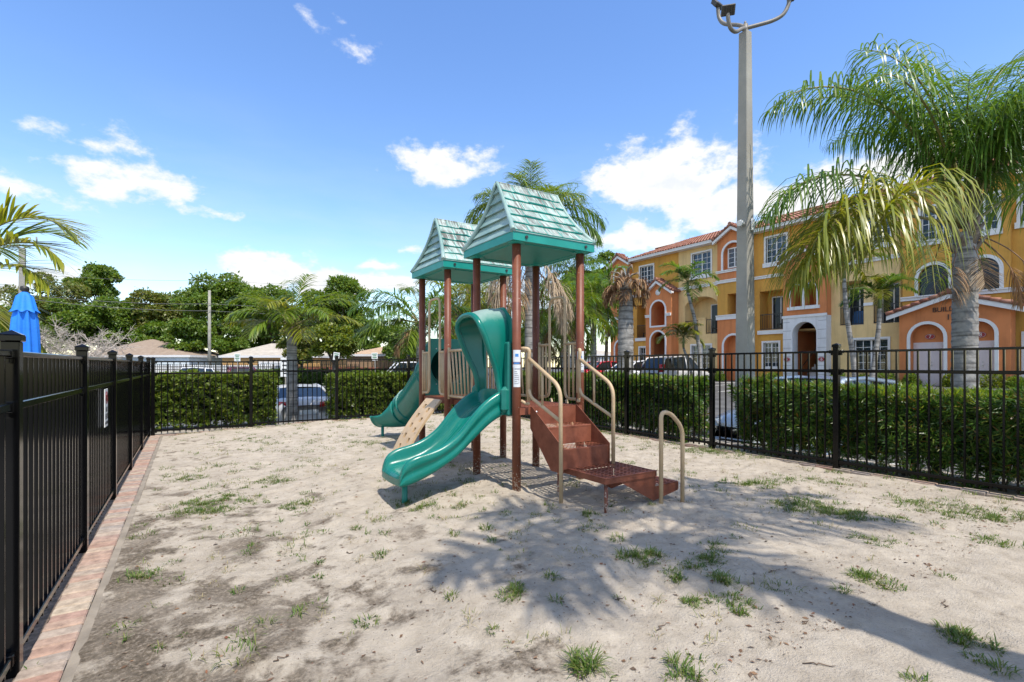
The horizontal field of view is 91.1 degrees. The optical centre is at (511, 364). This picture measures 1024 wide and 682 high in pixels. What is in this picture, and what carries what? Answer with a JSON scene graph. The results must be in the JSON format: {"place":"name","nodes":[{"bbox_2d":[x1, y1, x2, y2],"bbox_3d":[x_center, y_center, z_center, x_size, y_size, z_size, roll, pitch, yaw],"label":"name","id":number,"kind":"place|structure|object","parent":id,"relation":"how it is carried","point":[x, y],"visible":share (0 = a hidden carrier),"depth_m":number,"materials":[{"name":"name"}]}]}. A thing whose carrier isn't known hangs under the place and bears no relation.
{"place":"outdoors","nodes":[
{"label":"outdoors","id":0,"kind":"place"},
{"bbox_2d":[5,437,148,681],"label":"soil path","id":1,"kind":"structure","parent":0,"point":[44,619],"depth_m":3.10,"materials":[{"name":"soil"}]},
{"bbox_2d":[0,330,150,681],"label":"metal fence","id":2,"kind":"object","parent":1,"relation":"on","point":[67,458],"visible":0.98,"depth_m":2.87,"materials":[{"name":"black"}]},
{"bbox_2d":[104,388,107,427],"bbox_3d":[-3.699,0.390,4.579,0.010,0.344,0.184,0,0,-33],"label":"warning sign","id":3,"kind":"object","parent":2,"relation":"attached to","point":[105,407],"visible":1,"depth_m":4.53,"materials":[{"name":"white paint"}]},
{"bbox_2d":[60,435,162,681],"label":"curb","id":4,"kind":"structure","parent":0,"point":[72,664],"depth_m":3.05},
{"bbox_2d":[0,0,1023,366],"label":"sky","id":5,"kind":"structure","parent":0,"point":[269,141],"materials":[{"name":"blue"}]},
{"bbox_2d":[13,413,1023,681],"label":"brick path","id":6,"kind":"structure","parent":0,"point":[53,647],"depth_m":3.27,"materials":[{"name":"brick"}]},
{"bbox_2d":[151,355,470,435],"bbox_3d":[-3.958,0.614,11.719,7.280,1.772,0.080,0,0,-33],"label":"metal fence","id":7,"kind":"object","parent":6,"relation":"on","point":[250,373],"visible":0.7,"depth_m":10.87,"materials":[{"name":"black"}]},
{"bbox_2d":[488,343,1023,493],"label":"metal fence","id":8,"kind":"object","parent":6,"relation":"on","point":[836,371],"visible":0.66,"depth_m":6.34,"materials":[{"name":"black"}]},
{"bbox_2d":[24,413,1023,681],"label":"grass","id":9,"kind":"structure","parent":0,"point":[576,663],"depth_m":3.52,"materials":[{"name":"plant"}]},
{"bbox_2d":[72,414,1023,681],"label":"sand ground","id":10,"kind":"structure","parent":0,"point":[888,636],"depth_m":3.15,"materials":[{"name":"sand"}]},
{"bbox_2d":[370,181,684,512],"bbox_3d":[-0.967,-0.224,6.643,2.348,3.507,6.049,0,0,-33],"label":"playground structure","id":11,"kind":"object","parent":10,"relation":"on","point":[514,230],"visible":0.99,"depth_m":5.38,"materials":[{"name":"paint"}]},
{"bbox_2d":[110,519,947,679],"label":"twig litter","id":12,"kind":"object","parent":10,"relation":"on","point":[618,599],"visible":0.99,"depth_m":2.45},
{"bbox_2d":[94,421,1020,681],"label":"leaf litter","id":13,"kind":"object","parent":10,"relation":"on","point":[634,668],"visible":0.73,"depth_m":3.28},
{"bbox_2d":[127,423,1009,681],"bbox_3d":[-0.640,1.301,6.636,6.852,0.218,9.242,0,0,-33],"label":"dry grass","id":14,"kind":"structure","parent":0,"point":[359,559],"depth_m":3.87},
{"bbox_2d":[155,368,1021,481],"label":"asphalt ground","id":15,"kind":"structure","parent":0,"point":[728,400],"depth_m":18.78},
{"bbox_2d":[9,237,37,293],"bbox_3d":[-25.349,-2.274,26.000,1.546,8.708,0.315,0,0,-9],"label":"light pole","id":16,"kind":"object","parent":15,"relation":"on","point":[21,279],"visible":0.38,"depth_m":25.89,"materials":[{"name":"concrete"}]},
{"bbox_2d":[0,304,54,348],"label":"broadleaf tree","id":17,"kind":"object","parent":15,"relation":"on","point":[9,308],"visible":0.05,"depth_m":50.13,"materials":[{"name":"green plant"}]},
{"bbox_2d":[0,269,93,346],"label":"broadleaf tree","id":18,"kind":"object","parent":15,"relation":"on","point":[77,289],"visible":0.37,"depth_m":64.83,"materials":[{"name":"green plant"}]},
{"bbox_2d":[44,297,108,349],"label":"broadleaf tree","id":19,"kind":"object","parent":15,"relation":"on","point":[65,309],"visible":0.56,"depth_m":60.10,"materials":[{"name":"green plant"}]},
{"bbox_2d":[40,318,137,359],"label":"bare tree","id":20,"kind":"object","parent":15,"relation":"on","point":[96,352],"visible":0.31,"depth_m":46.82,"materials":[{"name":"plant"}]},
{"bbox_2d":[59,261,124,347],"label":"broadleaf tree","id":21,"kind":"object","parent":15,"relation":"on","point":[92,273],"visible":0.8,"depth_m":70.85,"materials":[{"name":"green plant"}]},
{"bbox_2d":[63,293,139,349],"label":"broadleaf tree","id":22,"kind":"object","parent":15,"relation":"on","point":[116,320],"visible":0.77,"depth_m":62.32,"materials":[{"name":"green plant"}]},
{"bbox_2d":[127,319,177,343],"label":"broadleaf tree","id":23,"kind":"object","parent":15,"relation":"on","point":[153,329],"visible":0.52,"depth_m":57.31,"materials":[{"name":"green plant"}]},
{"bbox_2d":[89,339,221,364],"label":"bungalow","id":24,"kind":"object","parent":15,"relation":"on","point":[154,348],"visible":0.27,"depth_m":53.26,"materials":[{"name":"brown"}]},
{"bbox_2d":[126,286,193,330],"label":"broadleaf tree","id":25,"kind":"object","parent":15,"relation":"on","point":[159,312],"visible":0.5,"depth_m":63.96,"materials":[{"name":"green plant"}]},
{"bbox_2d":[158,313,217,352],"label":"broadleaf tree","id":26,"kind":"object","parent":15,"relation":"on","point":[191,333],"visible":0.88,"depth_m":54.64,"materials":[{"name":"green plant"}]},
{"bbox_2d":[181,367,213,371],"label":"parked car","id":27,"kind":"object","parent":15,"relation":"on","point":[200,368],"visible":0.03,"depth_m":43.01,"materials":[{"name":"white paint"}]},
{"bbox_2d":[168,269,250,336],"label":"broadleaf tree","id":28,"kind":"object","parent":15,"relation":"on","point":[195,300],"visible":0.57,"depth_m":61.47,"materials":[{"name":"green plant"}]},
{"bbox_2d":[156,365,279,372],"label":"garden wall","id":29,"kind":"structure","parent":15,"relation":"on","point":[254,366],"depth_m":45.85,"materials":[{"name":"white paint"}]},
{"bbox_2d":[207,324,249,354],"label":"broadleaf tree","id":30,"kind":"object","parent":15,"relation":"on","point":[221,345],"visible":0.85,"depth_m":56.33,"materials":[{"name":"green plant"}]},
{"bbox_2d":[226,367,255,385],"bbox_3d":[-16.773,1.029,30.992,2.120,1.888,4.631,0,0,-33],"label":"parked car","id":31,"kind":"object","parent":15,"relation":"on","point":[240,369],"visible":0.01,"depth_m":29.57,"materials":[{"name":"red paint"}]},
{"bbox_2d":[155,364,356,373],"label":"picket fence","id":32,"kind":"object","parent":15,"relation":"on","point":[170,369],"visible":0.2,"depth_m":44.69,"materials":[{"name":"white wood"}]},
{"bbox_2d":[239,323,279,348],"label":"broadleaf tree","id":33,"kind":"object","parent":15,"relation":"on","point":[263,341],"visible":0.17,"depth_m":64.92,"materials":[{"name":"green plant"}]},
{"bbox_2d":[232,283,304,342],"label":"broadleaf tree","id":34,"kind":"object","parent":15,"relation":"on","point":[272,333],"visible":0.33,"depth_m":60.42,"materials":[{"name":"green plant"}]},
{"bbox_2d":[218,343,345,366],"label":"bungalow","id":35,"kind":"object","parent":15,"relation":"on","point":[268,352],"visible":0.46,"depth_m":50.22,"materials":[{"name":"grey"}]},
{"bbox_2d":[259,361,279,364],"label":"garage door","id":36,"kind":"structure","parent":35,"relation":"in","point":[260,362],"depth_m":50.14,"materials":[{"name":"white paint"}]},
{"bbox_2d":[280,358,286,384],"bbox_3d":[-7.899,0.959,17.515,0.330,2.416,0.060,0,0,0],"label":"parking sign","id":37,"kind":"object","parent":15,"relation":"on","point":[281,367],"visible":0.5,"depth_m":17.49,"materials":[{"name":"metal"}]},
{"bbox_2d":[222,273,361,420],"bbox_3d":[-5.785,-0.232,13.017,3.721,4.624,2.482,0,0,0],"label":"palm tree","id":38,"kind":"object","parent":15,"relation":"on","point":[292,333],"visible":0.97,"depth_m":12.97,"materials":[{"name":"plant"}]},
{"bbox_2d":[259,383,334,421],"bbox_3d":[-7.164,1.287,16.591,2.120,1.350,4.633,0,0,-33],"label":"parked car","id":39,"kind":"object","parent":15,"relation":"on","point":[316,401],"visible":0.16,"depth_m":14.82,"materials":[{"name":"silver metal"}]},
{"bbox_2d":[296,289,318,337],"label":"broadleaf tree","id":40,"kind":"object","parent":15,"relation":"on","point":[303,317],"visible":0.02,"depth_m":62.71,"materials":[{"name":"green plant"}]},
{"bbox_2d":[256,366,389,384],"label":"boundary hedge","id":41,"kind":"object","parent":15,"relation":"on","point":[317,377],"visible":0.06,"depth_m":42.73,"materials":[{"name":"green plant"}]},
{"bbox_2d":[304,321,359,372],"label":"broadleaf tree","id":42,"kind":"object","parent":15,"relation":"on","point":[341,341],"visible":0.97,"depth_m":41.22,"materials":[{"name":"green plant"}]},
{"bbox_2d":[301,274,375,335],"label":"broadleaf tree","id":43,"kind":"object","parent":15,"relation":"on","point":[345,285],"visible":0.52,"depth_m":58.41,"materials":[{"name":"green plant"}]},
{"bbox_2d":[303,367,389,368],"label":"garden wall","id":44,"kind":"structure","parent":15,"relation":"on","point":[343,367],"depth_m":47.50,"materials":[{"name":"grey brick"}]},
{"bbox_2d":[353,309,384,350],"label":"broadleaf tree","id":45,"kind":"object","parent":15,"relation":"on","point":[370,345],"visible":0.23,"depth_m":64.39,"materials":[{"name":"green plant"}]},
{"bbox_2d":[346,347,415,366],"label":"bungalow","id":46,"kind":"object","parent":15,"relation":"on","point":[364,354],"visible":0.11,"depth_m":50.22,"materials":[{"name":"beige"}]},
{"bbox_2d":[370,321,427,362],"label":"broadleaf tree","id":47,"kind":"object","parent":15,"relation":"on","point":[384,336],"visible":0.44,"depth_m":46.56,"materials":[{"name":"green plant"}]},
{"bbox_2d":[387,362,415,380],"bbox_3d":[-6.497,0.746,30.004,4.630,1.888,2.120,0,0,-23],"label":"parked car","id":48,"kind":"object","parent":15,"relation":"on","point":[401,365],"visible":0.01,"depth_m":29.40,"materials":[{"name":"white paint"}]},
{"bbox_2d":[347,281,470,363],"bbox_3d":[-3.188,-0.175,16.529,4.326,5.311,4.155,0,0,-33],"label":"palm tree","id":49,"kind":"object","parent":15,"relation":"on","point":[401,345],"visible":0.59,"depth_m":16.18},
{"bbox_2d":[411,280,494,343],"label":"palm tree","id":50,"kind":"object","parent":15,"relation":"on","point":[465,302],"visible":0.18,"depth_m":20.74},
{"bbox_2d":[451,278,524,330],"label":"palm tree","id":51,"kind":"object","parent":15,"relation":"on","point":[489,307],"visible":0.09,"depth_m":23.61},
{"bbox_2d":[463,158,608,365],"bbox_3d":[0.736,-2.299,16.963,4.541,8.957,4.025,0,0,-33],"label":"palm tree","id":52,"kind":"object","parent":15,"relation":"on","point":[553,290],"visible":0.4,"depth_m":16.56,"materials":[{"name":"plant"}]},
{"bbox_2d":[521,311,569,369],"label":"palm tree","id":53,"kind":"object","parent":15,"relation":"on","point":[553,354],"visible":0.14,"depth_m":27.76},
{"bbox_2d":[510,278,616,372],"bbox_3d":[1.769,-0.764,19.938,4.100,5.688,3.934,0,0,32],"label":"palm tree","id":54,"kind":"object","parent":15,"relation":"on","point":[599,325],"visible":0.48,"depth_m":19.68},
{"bbox_2d":[540,242,610,372],"bbox_3d":[3.251,-2.110,26.102,3.889,8.379,4.064,0,0,14],"label":"palm tree","id":55,"kind":"object","parent":15,"relation":"on","point":[590,262],"visible":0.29,"depth_m":25.71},
{"bbox_2d":[570,350,610,366],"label":"bungalow","id":56,"kind":"object","parent":15,"relation":"on","point":[600,353],"visible":0.17,"depth_m":75.22,"materials":[{"name":"grey"}]},
{"bbox_2d":[553,258,634,371],"bbox_3d":[3.609,-1.312,22.897,4.182,6.785,4.455,0,0,-33],"label":"palm tree","id":57,"kind":"object","parent":15,"relation":"on","point":[602,309],"visible":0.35,"depth_m":22.73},
{"bbox_2d":[584,361,616,372],"bbox_3d":[5.978,0.508,32.294,4.533,1.540,2.120,0,0,-33],"label":"parked car","id":58,"kind":"object","parent":15,"relation":"on","point":[604,364],"visible":0.04,"depth_m":31.42,"materials":[{"name":"red paint"}]},
{"bbox_2d":[588,250,627,360],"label":"palm tree","id":59,"kind":"object","parent":15,"relation":"on","point":[607,254],"visible":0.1,"depth_m":49.21,"materials":[{"name":"green plant"}]},
{"bbox_2d":[604,360,643,374],"bbox_3d":[7.629,0.497,30.294,4.533,1.540,2.120,0,0,-33],"label":"parked car","id":60,"kind":"object","parent":15,"relation":"on","point":[638,365],"depth_m":29.31,"materials":[{"name":"white paint"}]},
{"bbox_2d":[601,264,651,374],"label":"dead palm","id":61,"kind":"object","parent":15,"relation":"on","point":[625,285],"visible":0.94,"depth_m":15.80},
{"bbox_2d":[639,356,708,378],"bbox_3d":[9.270,0.379,28.195,4.530,1.758,2.120,0,0,-33],"label":"parked car","id":62,"kind":"object","parent":15,"relation":"on","point":[670,364],"visible":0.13,"depth_m":27.20,"materials":[{"name":"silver metal"}]},
{"bbox_2d":[655,322,704,374],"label":"palm tree","id":63,"kind":"object","parent":15,"relation":"on","point":[681,328],"visible":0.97,"depth_m":24.93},
{"bbox_2d":[658,260,720,375],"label":"palm tree","id":64,"kind":"object","parent":15,"relation":"on","point":[686,273],"visible":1,"depth_m":24.43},
{"bbox_2d":[715,371,724,380],"bbox_3d":[13.337,0.697,32.344,1.004,0.816,0.980,0,0,-33],"label":"shrub","id":65,"kind":"object","parent":15,"relation":"on","point":[717,376],"visible":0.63,"depth_m":32.17,"materials":[{"name":"green plant"}]},
{"bbox_2d":[711,0,793,409],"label":"light pole","id":66,"kind":"object","parent":15,"relation":"on","point":[745,325],"visible":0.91,"depth_m":9.52,"materials":[{"name":"concrete"}]},
{"bbox_2d":[715,375,894,454],"bbox_3d":[6.104,0.988,10.038,4.730,1.539,2.120,0,0,-33],"label":"parked car","id":67,"kind":"object","parent":15,"relation":"on","point":[862,379],"visible":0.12,"depth_m":9.39,"materials":[{"name":"grey paint"}]},
{"bbox_2d":[800,236,889,376],"bbox_3d":[13.462,-1.787,20.439,3.018,6.359,3.053,0,0,-33],"label":"palm tree","id":68,"kind":"object","parent":15,"relation":"on","point":[849,330],"visible":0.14,"depth_m":20.43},
{"bbox_2d":[838,273,921,376],"bbox_3d":[15.062,-1.176,20.758,2.857,5.150,2.820,0,0,-33],"label":"palm tree","id":69,"kind":"object","parent":15,"relation":"on","point":[880,289],"visible":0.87,"depth_m":20.64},
{"bbox_2d":[750,33,1023,389],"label":"palm tree","id":70,"kind":"object","parent":15,"relation":"on","point":[967,147],"visible":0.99,"depth_m":8.33,"materials":[{"name":"plant"}]},
{"bbox_2d":[155,412,1023,495],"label":"planting strip","id":71,"kind":"object","parent":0,"point":[1008,492],"depth_m":7.41,"materials":[{"name":"soil"}]},
{"bbox_2d":[155,367,279,431],"bbox_3d":[-6.777,0.785,10.953,3.150,1.498,1.189,0,0,-33],"label":"clipped hedge","id":72,"kind":"object","parent":71,"relation":"on","point":[195,399],"visible":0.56,"depth_m":10.74,"materials":[{"name":"green plant"}]},
{"bbox_2d":[322,370,454,419],"bbox_3d":[-2.953,0.816,13.358,3.882,1.437,1.102,0,0,-33],"label":"clipped hedge","id":73,"kind":"object","parent":71,"relation":"on","point":[381,394],"visible":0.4,"depth_m":12.55,"materials":[{"name":"green plant"}]},
{"bbox_2d":[522,370,708,442],"bbox_3d":[1.644,0.766,11.281,1.220,1.437,6.472,0,0,-33],"label":"clipped hedge","id":74,"kind":"object","parent":71,"relation":"on","point":[670,401],"visible":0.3,"depth_m":9.33,"materials":[{"name":"green plant"}]},
{"bbox_2d":[727,373,1023,493],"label":"clipped hedge","id":75,"kind":"object","parent":71,"relation":"on","point":[997,431],"visible":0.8,"depth_m":6.01,"materials":[{"name":"green plant"}]},
{"bbox_2d":[605,152,1023,385],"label":"apartment building","id":76,"kind":"structure","parent":0,"point":[909,320],"depth_m":27.99,"materials":[{"name":"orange paint"}]},
{"bbox_2d":[638,346,645,360],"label":"window","id":77,"kind":"structure","parent":76,"relation":"in","point":[641,349],"depth_m":39.70,"materials":[{"name":"grey"}]},
{"bbox_2d":[639,263,653,284],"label":"window","id":78,"kind":"structure","parent":76,"relation":"in","point":[647,272],"depth_m":39.19,"materials":[{"name":"grey"}]},
{"bbox_2d":[690,249,711,279],"bbox_3d":[13.274,-6.970,35.022,0.400,1.920,1.820,0,0,-33],"label":"window","id":79,"kind":"structure","parent":76,"relation":"in","point":[707,256],"depth_m":35.03,"materials":[{"name":"grey"}]},
{"bbox_2d":[690,343,711,368],"bbox_3d":[13.285,-0.545,35.059,0.340,1.870,1.770,0,0,-33],"label":"window","id":80,"kind":"structure","parent":76,"relation":"in","point":[693,348],"depth_m":35.03,"materials":[{"name":"grey"}]},
{"bbox_2d":[711,304,716,333],"bbox_3d":[14.428,-3.220,35.020,0.040,2.100,1.250,0,0,-33],"label":"glass door","id":81,"kind":"structure","parent":76,"relation":"in","point":[714,306],"depth_m":35.40,"materials":[{"name":"black"}]},
{"bbox_2d":[728,247,736,268],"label":"window","id":82,"kind":"structure","parent":76,"relation":"in","point":[734,248],"depth_m":32.66,"materials":[{"name":"grey"}]},
{"bbox_2d":[762,340,780,368],"bbox_3d":[15.987,-0.620,30.851,0.340,1.720,1.170,0,0,-33],"label":"window","id":83,"kind":"structure","parent":76,"relation":"in","point":[767,346],"depth_m":30.87,"materials":[{"name":"grey"}]},
{"bbox_2d":[763,232,787,267],"bbox_3d":[16.123,-6.970,30.583,0.400,1.920,1.570,0,0,-33],"label":"window","id":84,"kind":"structure","parent":76,"relation":"in","point":[778,245],"depth_m":30.81,"materials":[{"name":"grey"}]},
{"bbox_2d":[772,296,782,328],"bbox_3d":[16.685,-3.220,31.133,0.040,2.100,1.130,0,0,-33],"label":"glass door","id":85,"kind":"structure","parent":76,"relation":"in","point":[777,306],"depth_m":31.34,"materials":[{"name":"black"}]},
{"bbox_2d":[849,287,863,324],"bbox_3d":[19.098,-3.220,27.560,0.040,2.100,1.110,0,0,-33],"label":"glass door","id":86,"kind":"structure","parent":76,"relation":"in","point":[856,303],"depth_m":27.76,"materials":[{"name":"black"}]},
{"bbox_2d":[852,311,862,324],"bbox_3d":[19.145,-2.560,27.561,0.600,0.780,0.840,0,0,-33],"label":"covered grill","id":87,"kind":"object","parent":76,"relation":"on","point":[856,316],"visible":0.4,"depth_m":27.45,"materials":[{"name":"blue"}]},
{"bbox_2d":[853,336,890,369],"bbox_3d":[18.877,-0.530,26.349,0.340,1.840,1.770,0,0,-33],"label":"window","id":88,"kind":"structure","parent":76,"relation":"in","point":[885,342],"depth_m":26.41,"materials":[{"name":"grey"}]},
{"bbox_2d":[852,210,892,248],"bbox_3d":[18.892,-6.970,26.270,0.400,1.920,1.920,0,0,-33],"label":"window","id":89,"kind":"structure","parent":76,"relation":"in","point":[888,227],"depth_m":25.97,"materials":[{"name":"grey"}]},
{"bbox_2d":[882,283,898,322],"bbox_3d":[19.957,-3.220,26.222,0.040,2.100,1.090,0,0,-33],"label":"glass door","id":90,"kind":"structure","parent":76,"relation":"in","point":[895,298],"depth_m":26.30,"materials":[{"name":"black"}]},
{"bbox_2d":[914,342,942,385],"bbox_3d":[19.750,-0.030,23.749,0.100,2.080,1.270,0,0,-33],"label":"door","id":91,"kind":"structure","parent":76,"relation":"in","point":[923,355],"depth_m":23.83,"materials":[{"name":"silver metal"}]},
{"bbox_2d":[914,261,951,295],"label":"window","id":92,"kind":"structure","parent":76,"relation":"in","point":[928,291],"depth_m":24.04,"materials":[{"name":"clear glass"}]},
{"bbox_2d":[917,204,950,246],"bbox_3d":[20.140,-6.670,23.863,0.400,1.920,1.420,0,0,-33],"label":"window","id":93,"kind":"structure","parent":76,"relation":"in","point":[925,223],"depth_m":24.13,"materials":[{"name":"grey"}]},
{"bbox_2d":[979,340,993,385],"bbox_3d":[20.731,-0.030,22.221,0.100,2.080,1.100,0,0,-33],"label":"door","id":94,"kind":"structure","parent":76,"relation":"in","point":[983,354],"depth_m":22.09,"materials":[{"name":"silver metal"}]},
{"bbox_2d":[977,190,1002,235],"bbox_3d":[21.072,-6.670,22.411,0.400,1.920,1.270,0,0,-33],"label":"window","id":95,"kind":"structure","parent":76,"relation":"in","point":[992,232],"depth_m":22.21,"materials":[{"name":"grey"}]},
{"bbox_2d":[978,254,1003,289],"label":"window","id":96,"kind":"structure","parent":76,"relation":"in","point":[1000,267],"depth_m":22.14,"materials":[{"name":"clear glass"}]},
{"bbox_2d":[1014,184,1023,228],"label":"window","id":97,"kind":"structure","parent":76,"relation":"in","point":[1016,225],"depth_m":21.56,"materials":[{"name":"grey"}]},
{"bbox_2d":[1019,331,1023,376],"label":"window","id":98,"kind":"structure","parent":76,"relation":"in","point":[1022,333],"depth_m":21.46,"materials":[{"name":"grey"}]},
{"bbox_2d":[878,369,899,381],"bbox_3d":[18.283,0.636,24.659,1.314,0.938,1.267,0,0,-33],"label":"shrub","id":99,"kind":"object","parent":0,"point":[892,377],"visible":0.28,"depth_m":24.45,"materials":[{"name":"green plant"}]},
{"bbox_2d":[901,373,922,385],"bbox_3d":[18.876,0.711,23.728,0.908,0.787,0.856,0,0,-33],"label":"shrub","id":100,"kind":"object","parent":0,"point":[912,378],"visible":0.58,"depth_m":23.61,"materials":[{"name":"green plant"}]},
{"bbox_2d":[942,374,950,386],"bbox_3d":[19.650,0.699,22.514,0.807,0.810,0.810,0,0,-33],"label":"shrub","id":101,"kind":"object","parent":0,"point":[946,382],"visible":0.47,"depth_m":22.48,"materials":[{"name":"green plant"}]},
{"bbox_2d":[979,370,1010,388],"bbox_3d":[20.432,0.639,21.315,1.306,0.933,1.273,0,0,-33],"label":"shrub","id":102,"kind":"object","parent":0,"point":[997,383],"visible":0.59,"depth_m":21.21,"materials":[{"name":"green plant"}]},
{"bbox_2d":[1002,375,1023,387],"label":"shrub","id":103,"kind":"object","parent":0,"point":[1011,383],"visible":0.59,"depth_m":20.64,"materials":[{"name":"green plant"}]},
{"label":"far sidewalk","id":104,"kind":"structure","parent":0,"visible":0},
{"bbox_2d":[208,290,210,364],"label":"utility pole","id":105,"kind":"object","parent":104,"relation":"on","point":[209,325],"visible":0.66,"depth_m":48.89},
{"bbox_2d":[48,275,297,284],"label":"power line","id":106,"kind":"object","parent":105,"relation":"attached to","point":[176,280],"visible":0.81,"depth_m":47.38,"materials":[{"name":"grey"}]},
{"bbox_2d":[38,300,377,315],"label":"power line","id":107,"kind":"object","parent":105,"relation":"attached to","point":[144,309],"visible":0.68,"depth_m":44.83,"materials":[{"name":"grey"}]},
{"bbox_2d":[33,295,391,307],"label":"power line","id":108,"kind":"object","parent":105,"relation":"attached to","point":[130,302],"visible":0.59,"depth_m":44.45,"materials":[{"name":"grey"}]},
{"bbox_2d":[275,326,321,368],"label":"broadleaf tree","id":109,"kind":"object","parent":104,"relation":"on","point":[302,350],"visible":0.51,"depth_m":43.55,"materials":[{"name":"green plant"}]},
{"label":"pool deck","id":110,"kind":"structure","parent":0,"visible":0},
{"bbox_2d":[8,285,40,352],"bbox_3d":[-6.404,0.167,6.600,0.320,2.425,0.320,0,0,-33],"label":"patio umbrella","id":111,"kind":"object","parent":110,"relation":"on","point":[24,320],"visible":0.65,"depth_m":6.53,"materials":[{"name":"blue"}]},
{"bbox_2d":[0,187,103,354],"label":"palm tree","id":112,"kind":"object","parent":110,"relation":"on","point":[11,238],"visible":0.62,"depth_m":7.20,"materials":[{"name":"plant"}]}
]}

